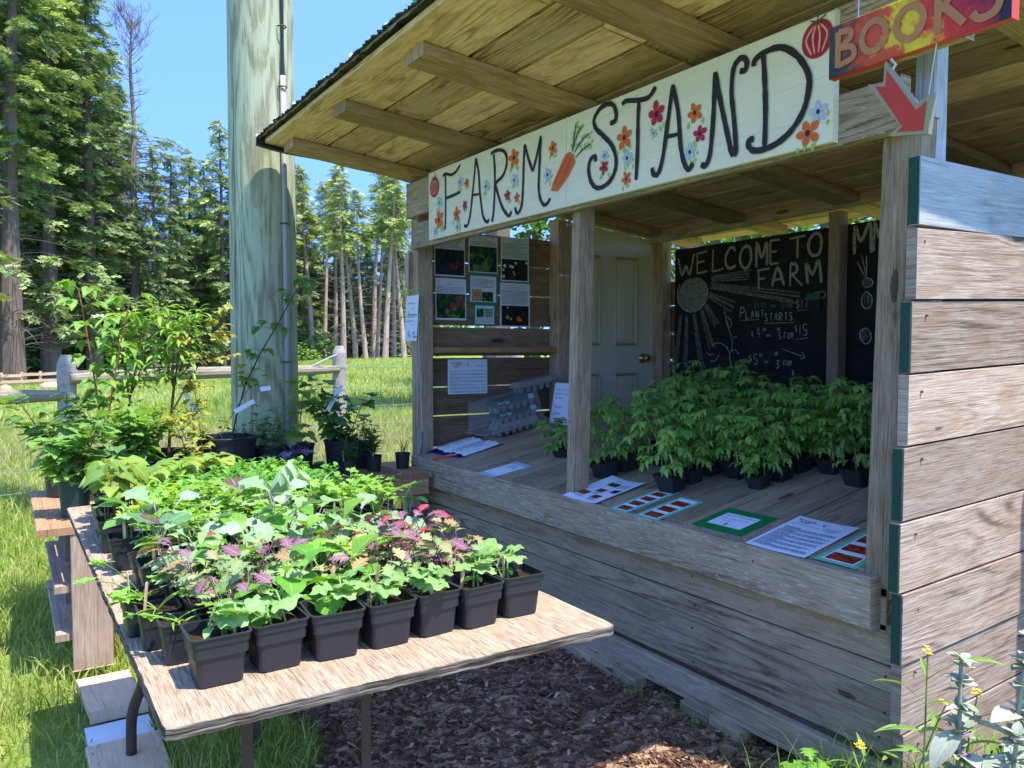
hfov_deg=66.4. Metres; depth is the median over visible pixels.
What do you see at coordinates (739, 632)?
farm stand
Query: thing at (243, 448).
potted blackberry
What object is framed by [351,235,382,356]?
fir tree
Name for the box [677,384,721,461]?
potted tomato
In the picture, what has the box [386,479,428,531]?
potted squash
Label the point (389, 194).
pine tree
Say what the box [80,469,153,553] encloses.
potted bean
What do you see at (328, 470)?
potted pea
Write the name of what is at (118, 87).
fir tree
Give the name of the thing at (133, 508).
potted lettuce
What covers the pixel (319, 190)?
pine tree
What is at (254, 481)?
potted kale
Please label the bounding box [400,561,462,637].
potted melon seedling
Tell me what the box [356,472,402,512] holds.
potted celery
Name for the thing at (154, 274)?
fir tree
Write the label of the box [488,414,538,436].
egg carton
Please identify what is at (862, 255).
chalkboard
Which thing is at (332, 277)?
fir tree
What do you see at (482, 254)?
poster
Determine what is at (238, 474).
potted pea
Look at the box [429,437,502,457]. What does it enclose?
notebook
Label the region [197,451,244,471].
potted bean
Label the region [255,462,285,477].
potted pea
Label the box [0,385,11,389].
peeled log
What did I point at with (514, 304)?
poster
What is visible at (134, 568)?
potted celery
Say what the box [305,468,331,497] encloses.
potted pea
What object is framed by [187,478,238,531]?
potted celery
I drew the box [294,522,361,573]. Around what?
potted red kale
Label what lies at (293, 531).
potted kale
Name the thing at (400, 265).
fir tree
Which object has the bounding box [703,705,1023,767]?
grass
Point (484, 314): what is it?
poster
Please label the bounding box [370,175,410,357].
pine tree
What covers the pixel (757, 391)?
potted tomato
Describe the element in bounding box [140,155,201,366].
fir tree
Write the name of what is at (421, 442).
blue pen
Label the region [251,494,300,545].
potted celery
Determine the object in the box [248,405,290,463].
potted mint
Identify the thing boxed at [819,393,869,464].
potted tomato
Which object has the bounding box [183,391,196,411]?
plant tag
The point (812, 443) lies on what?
potted tomato
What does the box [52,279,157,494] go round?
potted raspberry
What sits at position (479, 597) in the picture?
potted melon seedling
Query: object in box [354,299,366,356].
fir tree
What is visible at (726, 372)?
potted tomato
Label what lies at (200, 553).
potted spinach
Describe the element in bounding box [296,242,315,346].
fir tree
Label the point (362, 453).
potted mint
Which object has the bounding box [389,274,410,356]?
fir tree
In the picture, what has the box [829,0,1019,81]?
books sign
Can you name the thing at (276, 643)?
potted melon seedling
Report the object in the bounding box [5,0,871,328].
sky
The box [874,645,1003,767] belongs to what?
wild mustard
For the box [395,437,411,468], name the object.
potted chive
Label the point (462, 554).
potted red kale
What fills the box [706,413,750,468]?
potted tomato
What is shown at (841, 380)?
potted tomato
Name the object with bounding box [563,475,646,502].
price sheet
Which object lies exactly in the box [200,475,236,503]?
potted lettuce
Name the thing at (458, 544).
potted red kale
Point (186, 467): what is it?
potted bean
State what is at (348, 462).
potted succulent
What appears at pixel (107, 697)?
pine board
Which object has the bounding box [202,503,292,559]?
potted kale
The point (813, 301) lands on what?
chalk brush
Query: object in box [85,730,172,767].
pine board
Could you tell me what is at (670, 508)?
photo card
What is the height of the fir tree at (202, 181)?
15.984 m
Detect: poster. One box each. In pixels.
[434,239,464,276]
[435,278,465,319]
[468,236,497,273]
[469,273,497,303]
[474,304,494,325]
[500,282,529,326]
[501,237,528,282]
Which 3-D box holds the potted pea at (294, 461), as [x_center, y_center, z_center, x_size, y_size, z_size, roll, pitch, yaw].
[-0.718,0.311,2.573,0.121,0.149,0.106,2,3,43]
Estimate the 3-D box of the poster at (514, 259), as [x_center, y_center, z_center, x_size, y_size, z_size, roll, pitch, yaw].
[0.019,-0.772,4.864,0.209,0.272,0.001,-2,3,-33]
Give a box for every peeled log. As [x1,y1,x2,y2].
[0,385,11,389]
[40,382,56,389]
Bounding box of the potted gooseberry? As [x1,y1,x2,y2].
[161,389,215,479]
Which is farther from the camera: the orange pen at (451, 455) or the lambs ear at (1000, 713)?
the orange pen at (451, 455)
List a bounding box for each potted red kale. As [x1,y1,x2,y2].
[134,531,240,611]
[154,549,269,619]
[178,561,308,652]
[208,532,312,599]
[225,532,333,577]
[249,534,350,589]
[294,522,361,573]
[327,515,415,561]
[332,522,427,585]
[339,523,442,569]
[361,504,458,559]
[368,527,470,582]
[390,523,464,568]
[411,521,494,576]
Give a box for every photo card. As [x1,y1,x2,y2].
[608,489,677,512]
[634,497,703,520]
[814,531,866,568]
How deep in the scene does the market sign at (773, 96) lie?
2.66 m
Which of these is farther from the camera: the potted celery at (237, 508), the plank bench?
the plank bench
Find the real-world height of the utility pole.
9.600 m
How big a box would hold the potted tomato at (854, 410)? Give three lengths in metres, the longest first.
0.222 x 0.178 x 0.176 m
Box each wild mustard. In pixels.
[828,732,926,767]
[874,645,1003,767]
[874,699,982,767]
[914,687,1022,767]
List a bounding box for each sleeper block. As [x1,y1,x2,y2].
[561,643,652,690]
[680,698,755,743]
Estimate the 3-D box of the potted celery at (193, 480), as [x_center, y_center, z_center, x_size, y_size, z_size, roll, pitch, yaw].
[-0.839,0.329,2.043,0.140,0.161,0.117,0,3,-9]
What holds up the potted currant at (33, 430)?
on the plank bench
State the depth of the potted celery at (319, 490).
2.03 m
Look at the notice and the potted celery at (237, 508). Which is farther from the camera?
the notice
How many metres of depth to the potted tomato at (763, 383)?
3.63 m
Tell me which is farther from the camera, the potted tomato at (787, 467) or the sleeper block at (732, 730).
the potted tomato at (787, 467)
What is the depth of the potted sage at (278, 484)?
1.97 m
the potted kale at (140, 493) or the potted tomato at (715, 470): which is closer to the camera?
the potted kale at (140, 493)
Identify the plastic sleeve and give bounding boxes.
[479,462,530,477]
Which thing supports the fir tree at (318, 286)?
on the ground at (42, 762)
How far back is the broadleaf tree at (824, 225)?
13.60 m
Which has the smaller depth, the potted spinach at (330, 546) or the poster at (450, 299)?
the potted spinach at (330, 546)
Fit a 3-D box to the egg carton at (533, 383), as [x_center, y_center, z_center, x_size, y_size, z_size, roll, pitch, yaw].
[0.138,0.000,4.781,0.298,0.072,0.113,-14,10,-32]
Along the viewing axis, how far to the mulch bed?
2.55 m
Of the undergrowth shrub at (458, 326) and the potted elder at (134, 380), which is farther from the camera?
the undergrowth shrub at (458, 326)
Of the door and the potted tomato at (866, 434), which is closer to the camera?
the potted tomato at (866, 434)
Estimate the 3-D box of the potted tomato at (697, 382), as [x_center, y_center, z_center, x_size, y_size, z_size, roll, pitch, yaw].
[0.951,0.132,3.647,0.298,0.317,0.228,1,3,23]
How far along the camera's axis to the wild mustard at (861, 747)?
1.88 m
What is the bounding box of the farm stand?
[255,0,1023,767]
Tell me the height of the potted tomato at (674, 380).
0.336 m
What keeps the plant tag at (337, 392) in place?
hanging from the potted currant at (333, 444)
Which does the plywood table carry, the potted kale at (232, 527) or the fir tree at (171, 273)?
the potted kale at (232, 527)
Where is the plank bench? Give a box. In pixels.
[29,461,431,671]
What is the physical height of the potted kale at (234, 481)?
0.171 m
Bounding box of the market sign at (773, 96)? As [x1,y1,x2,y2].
[429,8,839,240]
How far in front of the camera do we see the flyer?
4.47 m
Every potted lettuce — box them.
[116,498,151,538]
[134,487,177,508]
[148,483,179,511]
[181,494,228,545]
[199,488,228,520]
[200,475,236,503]
[206,482,235,513]
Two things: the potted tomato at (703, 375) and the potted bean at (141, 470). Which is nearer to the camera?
the potted bean at (141, 470)
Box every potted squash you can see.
[93,497,148,571]
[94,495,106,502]
[126,511,191,597]
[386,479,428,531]
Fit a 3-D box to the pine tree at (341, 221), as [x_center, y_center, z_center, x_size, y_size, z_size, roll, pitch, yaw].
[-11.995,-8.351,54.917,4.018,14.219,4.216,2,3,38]
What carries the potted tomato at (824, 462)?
on the farm stand
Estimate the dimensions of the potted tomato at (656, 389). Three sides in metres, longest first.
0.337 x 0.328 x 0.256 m
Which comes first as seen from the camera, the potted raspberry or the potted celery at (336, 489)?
the potted celery at (336, 489)
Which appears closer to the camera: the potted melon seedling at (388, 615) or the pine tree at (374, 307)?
the potted melon seedling at (388, 615)
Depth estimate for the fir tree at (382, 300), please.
65.88 m
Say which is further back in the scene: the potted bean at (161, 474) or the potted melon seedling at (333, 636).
the potted bean at (161, 474)
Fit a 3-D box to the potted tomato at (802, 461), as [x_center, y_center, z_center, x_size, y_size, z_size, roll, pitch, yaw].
[1.109,0.184,3.064,0.233,0.324,0.266,-13,9,-27]
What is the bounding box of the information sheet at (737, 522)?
[692,508,777,535]
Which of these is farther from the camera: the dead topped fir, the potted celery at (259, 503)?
the dead topped fir
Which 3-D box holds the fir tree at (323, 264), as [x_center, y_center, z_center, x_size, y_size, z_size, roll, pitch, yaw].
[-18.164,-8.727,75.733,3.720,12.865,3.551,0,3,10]
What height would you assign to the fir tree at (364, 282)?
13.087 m
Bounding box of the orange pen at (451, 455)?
[429,454,456,459]
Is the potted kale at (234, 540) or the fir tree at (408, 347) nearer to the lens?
the potted kale at (234, 540)
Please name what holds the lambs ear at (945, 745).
on the mulch bed
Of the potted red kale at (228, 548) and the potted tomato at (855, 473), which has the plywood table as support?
the potted red kale at (228, 548)
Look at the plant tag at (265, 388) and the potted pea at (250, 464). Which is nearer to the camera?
the potted pea at (250, 464)
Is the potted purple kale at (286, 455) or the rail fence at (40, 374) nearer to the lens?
the potted purple kale at (286, 455)
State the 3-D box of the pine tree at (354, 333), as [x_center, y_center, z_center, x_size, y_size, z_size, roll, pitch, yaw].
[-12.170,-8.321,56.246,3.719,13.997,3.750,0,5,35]
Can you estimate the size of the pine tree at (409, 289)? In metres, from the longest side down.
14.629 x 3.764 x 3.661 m
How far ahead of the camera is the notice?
4.71 m
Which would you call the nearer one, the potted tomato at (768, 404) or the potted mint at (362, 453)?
the potted tomato at (768, 404)
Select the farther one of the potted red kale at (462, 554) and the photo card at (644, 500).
the photo card at (644, 500)
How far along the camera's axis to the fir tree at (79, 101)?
54.54 m
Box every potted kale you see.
[113,486,207,552]
[127,513,248,565]
[151,524,253,578]
[196,511,281,548]
[200,476,289,517]
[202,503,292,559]
[238,475,316,529]
[246,498,326,553]
[272,491,359,540]
[314,493,400,541]
[325,509,425,562]
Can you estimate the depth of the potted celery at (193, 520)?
1.68 m
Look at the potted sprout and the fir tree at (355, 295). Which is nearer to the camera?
the potted sprout
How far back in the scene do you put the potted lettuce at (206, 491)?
1.96 m
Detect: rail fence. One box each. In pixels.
[0,346,548,495]
[0,358,230,385]
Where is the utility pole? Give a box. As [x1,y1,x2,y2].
[226,0,298,460]
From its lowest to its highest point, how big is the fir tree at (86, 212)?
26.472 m
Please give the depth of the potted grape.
4.09 m
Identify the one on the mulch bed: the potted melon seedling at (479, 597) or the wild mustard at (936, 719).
the wild mustard at (936, 719)
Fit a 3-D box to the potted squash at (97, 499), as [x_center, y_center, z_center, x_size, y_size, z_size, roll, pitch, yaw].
[-1.125,0.339,2.200,0.111,0.126,0.084,-1,3,-30]
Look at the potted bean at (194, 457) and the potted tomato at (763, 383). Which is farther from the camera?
the potted tomato at (763, 383)
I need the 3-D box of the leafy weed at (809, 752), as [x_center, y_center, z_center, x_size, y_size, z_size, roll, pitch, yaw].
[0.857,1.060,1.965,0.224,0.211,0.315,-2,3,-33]
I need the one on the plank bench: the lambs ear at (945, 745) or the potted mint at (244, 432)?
the potted mint at (244, 432)
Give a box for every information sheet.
[448,359,486,394]
[692,508,777,535]
[745,516,858,557]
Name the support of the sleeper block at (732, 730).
on the mulch bed
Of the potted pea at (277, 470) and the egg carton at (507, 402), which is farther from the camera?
the egg carton at (507, 402)
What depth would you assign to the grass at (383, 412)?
8.98 m
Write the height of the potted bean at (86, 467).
0.172 m
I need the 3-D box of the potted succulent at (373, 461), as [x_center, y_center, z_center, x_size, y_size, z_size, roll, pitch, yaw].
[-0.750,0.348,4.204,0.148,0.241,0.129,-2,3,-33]
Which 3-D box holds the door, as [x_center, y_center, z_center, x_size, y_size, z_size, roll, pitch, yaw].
[0.664,-0.052,5.270,0.793,2.015,0.104,-2,3,-33]
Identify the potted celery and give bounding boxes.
[127,506,171,586]
[146,489,194,546]
[153,483,199,508]
[158,477,219,511]
[162,508,231,550]
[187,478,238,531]
[219,483,257,540]
[234,478,267,517]
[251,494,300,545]
[287,478,329,514]
[319,474,363,512]
[321,479,368,521]
[330,467,369,508]
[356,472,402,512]
[358,480,402,524]
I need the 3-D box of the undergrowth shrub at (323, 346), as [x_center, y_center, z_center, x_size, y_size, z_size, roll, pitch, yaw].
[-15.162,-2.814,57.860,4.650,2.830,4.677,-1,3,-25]
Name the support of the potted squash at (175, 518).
on the plywood table
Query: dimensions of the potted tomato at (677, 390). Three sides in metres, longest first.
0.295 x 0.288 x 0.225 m
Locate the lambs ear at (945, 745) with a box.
[918,651,994,767]
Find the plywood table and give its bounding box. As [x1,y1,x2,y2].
[67,501,612,767]
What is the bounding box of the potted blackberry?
[196,279,316,472]
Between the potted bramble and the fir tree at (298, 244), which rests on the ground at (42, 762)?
the fir tree at (298, 244)
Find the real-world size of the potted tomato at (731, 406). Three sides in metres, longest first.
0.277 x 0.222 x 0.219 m
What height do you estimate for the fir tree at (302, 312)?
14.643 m
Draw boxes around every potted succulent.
[338,430,358,476]
[361,428,384,471]
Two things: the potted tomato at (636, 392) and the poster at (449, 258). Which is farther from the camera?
the poster at (449, 258)
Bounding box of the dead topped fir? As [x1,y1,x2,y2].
[56,0,207,364]
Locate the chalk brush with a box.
[807,293,821,310]
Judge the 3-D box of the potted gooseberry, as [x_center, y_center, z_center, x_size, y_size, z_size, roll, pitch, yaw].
[-1.513,0.258,3.643,0.228,0.472,0.343,-2,3,-33]
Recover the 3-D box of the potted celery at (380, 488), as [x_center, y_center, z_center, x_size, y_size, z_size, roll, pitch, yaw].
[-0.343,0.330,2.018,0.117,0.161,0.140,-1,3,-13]
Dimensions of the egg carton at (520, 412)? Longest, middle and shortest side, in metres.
0.298 x 0.114 x 0.072 m
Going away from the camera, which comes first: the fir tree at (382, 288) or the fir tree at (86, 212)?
the fir tree at (86, 212)
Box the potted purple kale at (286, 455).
[259,440,315,464]
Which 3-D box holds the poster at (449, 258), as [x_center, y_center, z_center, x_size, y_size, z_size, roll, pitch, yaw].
[-0.367,-0.779,4.614,0.205,0.285,0.001,-2,3,-33]
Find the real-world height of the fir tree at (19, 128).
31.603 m
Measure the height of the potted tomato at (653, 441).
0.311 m
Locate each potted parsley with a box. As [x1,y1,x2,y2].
[73,558,207,637]
[108,581,208,651]
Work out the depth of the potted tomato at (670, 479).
3.06 m
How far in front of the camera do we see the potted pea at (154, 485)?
2.17 m
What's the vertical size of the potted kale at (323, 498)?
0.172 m
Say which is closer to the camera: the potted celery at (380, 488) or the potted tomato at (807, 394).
the potted celery at (380, 488)
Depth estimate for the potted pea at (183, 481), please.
2.20 m
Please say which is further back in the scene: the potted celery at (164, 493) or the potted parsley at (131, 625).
the potted celery at (164, 493)
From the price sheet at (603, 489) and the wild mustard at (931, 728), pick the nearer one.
the wild mustard at (931, 728)
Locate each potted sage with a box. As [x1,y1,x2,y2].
[244,469,304,517]
[263,466,296,505]
[274,460,306,507]
[289,468,336,510]
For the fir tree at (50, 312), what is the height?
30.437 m
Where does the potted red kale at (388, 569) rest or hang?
on the plywood table
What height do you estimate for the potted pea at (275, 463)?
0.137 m
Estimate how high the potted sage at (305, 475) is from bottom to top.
0.175 m
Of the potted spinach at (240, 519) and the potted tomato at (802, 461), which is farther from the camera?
the potted tomato at (802, 461)
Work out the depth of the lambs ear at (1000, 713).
1.65 m
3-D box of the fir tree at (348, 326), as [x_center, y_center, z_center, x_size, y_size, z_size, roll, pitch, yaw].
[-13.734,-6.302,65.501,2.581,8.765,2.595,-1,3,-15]
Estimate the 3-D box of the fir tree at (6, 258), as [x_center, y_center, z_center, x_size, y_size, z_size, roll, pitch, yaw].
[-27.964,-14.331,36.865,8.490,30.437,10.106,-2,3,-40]
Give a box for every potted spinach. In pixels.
[191,543,301,582]
[192,512,290,569]
[207,547,342,641]
[237,515,333,569]
[283,515,362,563]
[291,534,378,614]
[295,497,364,534]
[298,532,407,592]
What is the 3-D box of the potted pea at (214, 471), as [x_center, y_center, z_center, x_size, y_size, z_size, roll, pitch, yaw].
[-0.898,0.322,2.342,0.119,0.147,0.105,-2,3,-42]
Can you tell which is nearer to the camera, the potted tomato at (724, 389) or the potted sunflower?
the potted sunflower
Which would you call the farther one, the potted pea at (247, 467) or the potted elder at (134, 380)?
the potted elder at (134, 380)
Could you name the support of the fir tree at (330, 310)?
on the ground at (42, 762)
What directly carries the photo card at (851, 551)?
on the farm stand
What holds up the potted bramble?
on the plank bench
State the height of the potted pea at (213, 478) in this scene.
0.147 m
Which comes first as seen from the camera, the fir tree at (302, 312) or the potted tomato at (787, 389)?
the potted tomato at (787, 389)
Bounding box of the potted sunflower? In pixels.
[86,445,125,495]
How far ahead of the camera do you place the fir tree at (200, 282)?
60.98 m
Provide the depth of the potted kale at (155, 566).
1.46 m
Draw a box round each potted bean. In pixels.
[78,455,148,535]
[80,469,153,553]
[83,462,129,502]
[85,458,160,515]
[132,467,173,501]
[149,459,204,478]
[156,455,205,484]
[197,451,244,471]
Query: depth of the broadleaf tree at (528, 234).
20.51 m
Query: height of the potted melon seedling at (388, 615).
0.119 m
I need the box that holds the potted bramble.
[145,304,242,463]
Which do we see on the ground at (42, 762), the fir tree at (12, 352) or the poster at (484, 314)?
the fir tree at (12, 352)
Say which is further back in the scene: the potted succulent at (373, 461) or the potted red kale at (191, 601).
the potted succulent at (373, 461)
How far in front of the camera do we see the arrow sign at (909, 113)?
1.53 m
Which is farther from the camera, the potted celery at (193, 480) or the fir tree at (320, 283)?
the fir tree at (320, 283)
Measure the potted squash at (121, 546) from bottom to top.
0.169 m
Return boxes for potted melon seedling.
[180,598,261,688]
[243,587,309,672]
[299,565,365,661]
[344,570,417,648]
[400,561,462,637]
[443,545,504,629]
[470,538,544,617]
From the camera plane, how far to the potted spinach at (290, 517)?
1.61 m
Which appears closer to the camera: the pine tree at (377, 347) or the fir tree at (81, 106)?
the fir tree at (81, 106)
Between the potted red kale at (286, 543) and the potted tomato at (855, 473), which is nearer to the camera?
the potted red kale at (286, 543)
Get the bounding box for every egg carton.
[485,392,536,412]
[487,403,538,424]
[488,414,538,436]
[510,374,558,393]
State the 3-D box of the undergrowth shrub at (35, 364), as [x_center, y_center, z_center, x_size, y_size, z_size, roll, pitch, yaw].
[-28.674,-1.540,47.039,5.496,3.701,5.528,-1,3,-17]
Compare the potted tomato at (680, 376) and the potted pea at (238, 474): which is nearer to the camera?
the potted pea at (238, 474)
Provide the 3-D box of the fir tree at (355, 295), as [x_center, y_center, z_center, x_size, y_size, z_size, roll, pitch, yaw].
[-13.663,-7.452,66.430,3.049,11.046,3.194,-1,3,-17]
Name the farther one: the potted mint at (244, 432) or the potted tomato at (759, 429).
the potted mint at (244, 432)
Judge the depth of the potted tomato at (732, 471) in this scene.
3.09 m
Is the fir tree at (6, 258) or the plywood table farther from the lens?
the fir tree at (6, 258)
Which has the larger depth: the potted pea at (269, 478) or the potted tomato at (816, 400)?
the potted tomato at (816, 400)
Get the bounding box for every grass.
[0,357,671,432]
[0,398,548,578]
[610,670,791,762]
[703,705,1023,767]
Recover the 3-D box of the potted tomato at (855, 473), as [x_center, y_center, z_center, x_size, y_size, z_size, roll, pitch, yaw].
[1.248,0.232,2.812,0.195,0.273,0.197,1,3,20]
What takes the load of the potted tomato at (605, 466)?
on the farm stand
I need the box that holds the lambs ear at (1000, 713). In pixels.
[977,629,1023,767]
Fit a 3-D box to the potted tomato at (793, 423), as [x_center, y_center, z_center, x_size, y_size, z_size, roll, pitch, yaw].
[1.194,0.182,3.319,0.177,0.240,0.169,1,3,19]
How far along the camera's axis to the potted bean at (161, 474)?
2.22 m
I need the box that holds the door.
[570,222,653,410]
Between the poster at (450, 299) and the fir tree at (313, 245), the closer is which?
the poster at (450, 299)
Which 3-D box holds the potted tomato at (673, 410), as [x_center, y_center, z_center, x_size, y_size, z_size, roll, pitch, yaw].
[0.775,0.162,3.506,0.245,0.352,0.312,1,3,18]
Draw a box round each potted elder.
[88,303,170,450]
[124,300,221,480]
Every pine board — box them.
[76,669,147,724]
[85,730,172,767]
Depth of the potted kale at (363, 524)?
1.67 m
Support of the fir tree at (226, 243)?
on the ground at (42, 762)
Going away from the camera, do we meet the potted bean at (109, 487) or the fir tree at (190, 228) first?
the potted bean at (109, 487)
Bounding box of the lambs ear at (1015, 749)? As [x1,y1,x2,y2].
[991,721,1023,767]
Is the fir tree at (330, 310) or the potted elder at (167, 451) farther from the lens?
the fir tree at (330, 310)
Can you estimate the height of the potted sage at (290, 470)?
0.184 m
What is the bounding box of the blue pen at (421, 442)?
[421,431,422,454]
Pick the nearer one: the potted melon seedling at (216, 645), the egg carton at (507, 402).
the potted melon seedling at (216, 645)
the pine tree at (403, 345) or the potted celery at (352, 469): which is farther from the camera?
the pine tree at (403, 345)
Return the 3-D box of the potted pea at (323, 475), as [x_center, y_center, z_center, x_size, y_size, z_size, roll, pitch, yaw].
[-0.547,0.327,2.223,0.106,0.150,0.110,-2,3,-31]
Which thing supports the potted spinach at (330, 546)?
on the plywood table
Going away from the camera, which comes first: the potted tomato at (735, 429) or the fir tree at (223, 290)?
the potted tomato at (735, 429)
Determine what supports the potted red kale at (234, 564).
on the plywood table
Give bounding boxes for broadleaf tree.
[405,0,509,413]
[484,219,554,356]
[512,217,849,361]
[517,225,674,356]
[523,220,677,275]
[671,235,758,268]
[702,217,874,245]
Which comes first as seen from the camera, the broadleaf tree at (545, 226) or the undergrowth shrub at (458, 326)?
the broadleaf tree at (545, 226)
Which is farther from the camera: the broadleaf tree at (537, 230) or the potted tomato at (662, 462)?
the broadleaf tree at (537, 230)
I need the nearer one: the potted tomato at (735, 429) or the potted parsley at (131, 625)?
the potted parsley at (131, 625)
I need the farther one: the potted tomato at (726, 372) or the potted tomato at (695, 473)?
the potted tomato at (726, 372)
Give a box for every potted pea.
[131,479,169,506]
[159,475,197,498]
[168,471,198,493]
[173,480,210,509]
[191,467,228,486]
[197,462,225,476]
[200,473,230,499]
[219,459,258,472]
[227,464,266,478]
[230,469,263,498]
[234,458,259,467]
[242,478,271,513]
[244,473,270,482]
[255,457,278,471]
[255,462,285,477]
[255,467,281,478]
[256,456,285,467]
[264,468,306,500]
[276,455,308,468]
[293,464,313,474]
[297,466,316,491]
[303,472,334,507]
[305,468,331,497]
[313,462,340,502]
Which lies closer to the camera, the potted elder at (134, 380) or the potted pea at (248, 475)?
the potted pea at (248, 475)
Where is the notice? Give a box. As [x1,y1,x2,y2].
[549,383,568,424]
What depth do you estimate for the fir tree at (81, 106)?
49.07 m
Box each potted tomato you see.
[530,417,567,457]
[589,395,624,478]
[591,396,654,472]
[620,390,674,465]
[621,411,698,493]
[634,394,682,466]
[636,369,699,430]
[636,380,701,435]
[640,392,685,445]
[652,412,717,484]
[657,381,704,457]
[658,380,703,414]
[661,376,727,418]
[663,379,732,440]
[665,360,710,390]
[675,367,737,403]
[676,413,731,476]
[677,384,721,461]
[682,377,738,419]
[683,378,747,422]
[689,404,767,478]
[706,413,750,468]
[708,407,740,451]
[709,366,747,398]
[714,359,755,414]
[714,397,765,452]
[718,386,759,438]
[721,375,757,398]
[723,420,783,489]
[730,397,773,469]
[734,408,805,482]
[735,375,794,427]
[741,389,768,429]
[749,392,792,461]
[753,400,784,425]
[754,380,814,439]
[769,390,826,473]
[773,399,811,450]
[785,409,832,464]
[788,375,834,445]
[794,409,861,474]
[798,381,869,444]
[812,384,840,431]
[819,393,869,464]
[823,376,872,453]
[832,411,870,487]
[843,401,871,435]
[852,411,871,463]
[853,394,871,452]
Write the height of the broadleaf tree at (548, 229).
8.887 m
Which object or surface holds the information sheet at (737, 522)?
on the farm stand
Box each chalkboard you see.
[673,227,828,426]
[845,220,1023,427]
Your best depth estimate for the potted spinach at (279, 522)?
1.64 m
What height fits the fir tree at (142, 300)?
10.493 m
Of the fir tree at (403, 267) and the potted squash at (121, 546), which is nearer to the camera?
the potted squash at (121, 546)
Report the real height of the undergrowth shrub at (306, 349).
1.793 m
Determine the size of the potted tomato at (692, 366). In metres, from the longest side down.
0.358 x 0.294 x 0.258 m
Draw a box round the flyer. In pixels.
[405,295,418,340]
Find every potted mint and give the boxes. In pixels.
[216,420,255,437]
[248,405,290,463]
[348,420,379,468]
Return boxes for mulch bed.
[292,649,1021,767]
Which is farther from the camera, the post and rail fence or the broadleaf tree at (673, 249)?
the broadleaf tree at (673, 249)
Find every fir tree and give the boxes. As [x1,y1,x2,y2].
[0,0,40,252]
[0,0,96,384]
[0,0,107,382]
[0,0,132,378]
[0,4,50,320]
[0,196,33,330]
[21,0,121,367]
[25,0,153,369]
[38,0,140,351]
[63,48,156,362]
[97,90,176,360]
[125,146,178,368]
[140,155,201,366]
[141,246,165,358]
[156,244,177,363]
[157,154,230,366]
[161,201,201,364]
[182,160,230,360]
[183,120,230,366]
[185,209,229,364]
[207,187,230,365]
[296,175,329,357]
[296,202,311,360]
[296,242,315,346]
[299,232,328,341]
[305,249,332,351]
[308,241,330,354]
[309,241,339,346]
[321,269,340,354]
[322,251,351,353]
[337,257,361,357]
[338,242,360,347]
[338,244,367,356]
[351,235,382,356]
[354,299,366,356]
[355,244,372,346]
[357,264,383,356]
[370,247,404,356]
[377,250,399,347]
[377,256,402,356]
[380,223,410,356]
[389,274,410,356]
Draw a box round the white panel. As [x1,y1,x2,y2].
[84,714,153,746]
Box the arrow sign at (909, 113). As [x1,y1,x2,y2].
[868,43,936,136]
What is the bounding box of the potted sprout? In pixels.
[143,607,209,665]
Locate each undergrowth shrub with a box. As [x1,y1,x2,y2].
[24,334,84,379]
[26,349,85,382]
[298,327,336,359]
[298,342,322,361]
[407,294,482,353]
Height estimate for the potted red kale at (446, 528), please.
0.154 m
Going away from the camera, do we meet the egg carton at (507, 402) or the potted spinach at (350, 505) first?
the potted spinach at (350, 505)
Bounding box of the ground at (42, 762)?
[0,354,548,767]
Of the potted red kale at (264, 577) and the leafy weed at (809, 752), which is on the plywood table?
the potted red kale at (264, 577)
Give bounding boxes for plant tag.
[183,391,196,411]
[234,399,254,412]
[260,386,270,390]
[327,385,342,410]
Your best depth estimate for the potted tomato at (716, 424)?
3.46 m
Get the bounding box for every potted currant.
[0,387,98,497]
[22,414,121,517]
[95,399,175,499]
[298,374,378,472]
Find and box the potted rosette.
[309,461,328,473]
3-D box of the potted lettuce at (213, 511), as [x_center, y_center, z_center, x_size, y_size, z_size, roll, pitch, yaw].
[-0.711,0.338,1.810,0.116,0.162,0.113,-2,3,-34]
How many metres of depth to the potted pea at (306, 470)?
2.37 m
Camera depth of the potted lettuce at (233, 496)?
2.07 m
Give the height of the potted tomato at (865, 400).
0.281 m
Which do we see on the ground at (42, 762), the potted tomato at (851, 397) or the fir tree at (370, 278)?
the fir tree at (370, 278)
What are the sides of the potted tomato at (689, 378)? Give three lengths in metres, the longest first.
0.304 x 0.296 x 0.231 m
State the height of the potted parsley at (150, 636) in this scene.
0.112 m
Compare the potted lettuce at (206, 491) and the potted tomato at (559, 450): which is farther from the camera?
the potted tomato at (559, 450)
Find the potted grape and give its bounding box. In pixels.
[281,378,323,466]
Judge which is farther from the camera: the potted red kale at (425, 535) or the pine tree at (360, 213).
the pine tree at (360, 213)
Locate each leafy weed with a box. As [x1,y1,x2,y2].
[780,758,817,767]
[801,748,832,767]
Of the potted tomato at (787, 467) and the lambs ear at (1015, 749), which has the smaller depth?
the lambs ear at (1015, 749)
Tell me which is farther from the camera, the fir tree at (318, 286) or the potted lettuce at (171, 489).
the fir tree at (318, 286)
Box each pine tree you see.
[295,164,336,359]
[307,163,371,359]
[310,180,357,345]
[311,180,338,357]
[320,173,375,358]
[336,188,381,358]
[353,174,397,356]
[360,193,401,358]
[363,176,410,358]
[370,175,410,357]
[371,176,410,358]
[392,200,411,357]
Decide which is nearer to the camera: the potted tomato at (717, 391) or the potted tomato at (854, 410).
the potted tomato at (854, 410)
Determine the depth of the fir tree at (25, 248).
46.93 m

